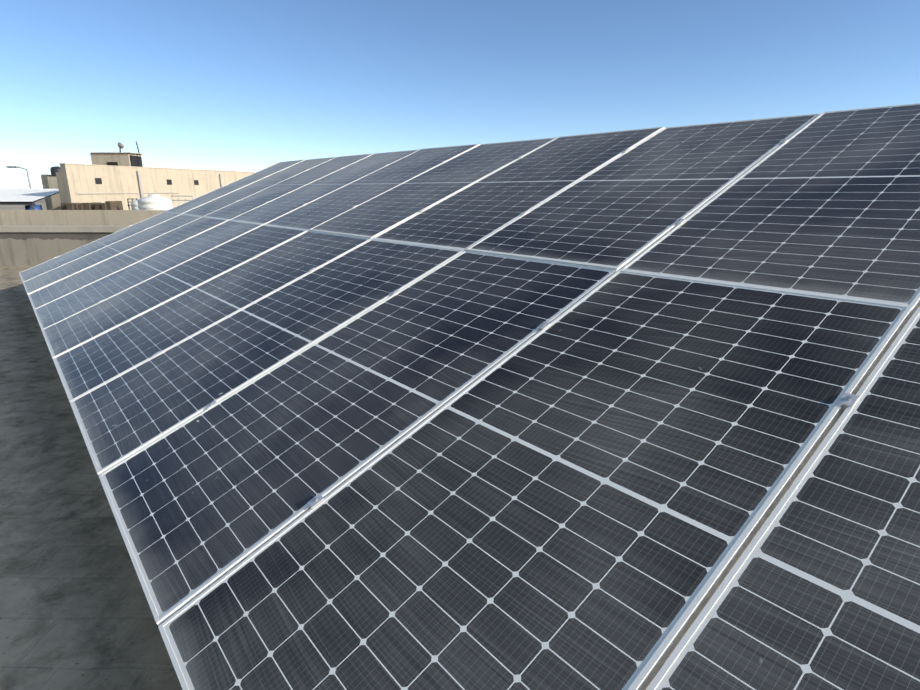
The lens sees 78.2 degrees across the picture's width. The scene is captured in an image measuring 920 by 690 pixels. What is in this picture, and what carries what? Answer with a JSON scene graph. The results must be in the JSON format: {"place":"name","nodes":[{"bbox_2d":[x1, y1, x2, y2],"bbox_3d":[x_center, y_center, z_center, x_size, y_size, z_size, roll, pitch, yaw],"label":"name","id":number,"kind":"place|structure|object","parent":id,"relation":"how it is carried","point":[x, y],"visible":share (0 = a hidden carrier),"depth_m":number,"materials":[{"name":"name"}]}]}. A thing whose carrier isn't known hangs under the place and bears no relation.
{"place":"outdoors","nodes":[
{"label":"outdoors","id":0,"kind":"place"},
{"bbox_2d":[35,198,45,202],"bbox_3d":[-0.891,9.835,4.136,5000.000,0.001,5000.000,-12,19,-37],"label":"ground","id":1,"kind":"structure","parent":0,"point":[41,201],"depth_m":498.86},
{"bbox_2d":[6,166,34,204],"bbox_3d":[-24.470,-4.210,32.896,1.147,11.806,0.200,0,15,1],"label":"street light","id":2,"kind":"object","parent":1,"relation":"on","point":[29,181],"visible":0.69,"depth_m":31.41,"materials":[{"name":"grey metal"}]},
{"bbox_2d":[0,203,166,225],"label":"neighbour building","id":3,"kind":"structure","parent":1,"relation":"on","point":[15,215],"depth_m":17.48,"materials":[{"name":"beige concrete"}]},
{"bbox_2d":[0,189,58,209],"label":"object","id":4,"kind":"object","parent":3,"relation":"on","point":[19,196],"visible":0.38,"depth_m":23.62,"materials":[{"name":"grey paint"}]},
{"bbox_2d":[25,205,42,209],"bbox_3d":[-17.724,-5.376,23.622,0.600,0.900,0.600,-12,19,-37],"label":"blue drum","id":5,"kind":"object","parent":3,"relation":"on","point":[35,207],"visible":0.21,"depth_m":23.34,"materials":[{"name":"blue plastic"}]},
{"bbox_2d":[61,201,122,209],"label":"timber stacks","id":6,"kind":"object","parent":3,"relation":"on","point":[112,205],"visible":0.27,"depth_m":22.27,"materials":[{"name":"brown wood"}]},
{"bbox_2d":[131,194,172,209],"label":"water tanks","id":7,"kind":"object","parent":3,"relation":"on","point":[153,202],"visible":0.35,"depth_m":20.76,"materials":[{"name":"plastic"}]},
{"bbox_2d":[171,196,192,204],"bbox_3d":[-11.152,-5.367,22.872,0.905,1.282,0.042,0,15,1],"label":"pipe railing","id":8,"kind":"object","parent":3,"relation":"on","point":[179,200],"visible":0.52,"depth_m":22.73,"materials":[{"name":"grey metal"}]},
{"bbox_2d":[40,166,61,209],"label":"small neighbour blocks","id":9,"kind":"structure","parent":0,"point":[53,202],"depth_m":27.20,"materials":[{"name":"beige concrete"}]},
{"bbox_2d":[0,226,128,265],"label":"roof parapet walls","id":10,"kind":"structure","parent":0,"point":[28,245],"depth_m":11.91,"materials":[{"name":"beige concrete"}]},
{"bbox_2d":[55,163,253,209],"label":"building","id":11,"kind":"structure","parent":0,"point":[83,183],"depth_m":25.75,"materials":[{"name":"beige concrete"}]},
{"bbox_2d":[90,141,143,166],"bbox_3d":[-18.391,-9.395,32.509,3.391,3.930,6.360,0,15,1],"label":"rooftop structure","id":12,"kind":"object","parent":11,"relation":"on","point":[119,158],"visible":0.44,"depth_m":29.24,"materials":[{"name":"beige concrete"}]},
{"bbox_2d":[0,0,919,188],"label":"sky","id":13,"kind":"structure","parent":0,"point":[223,85],"materials":[{"name":"blue"}]},
{"bbox_2d":[19,103,919,689],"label":"solar panels","id":14,"kind":"object","parent":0,"point":[559,413],"visible":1,"depth_m":2.03,"materials":[{"name":"glass"}]}
]}

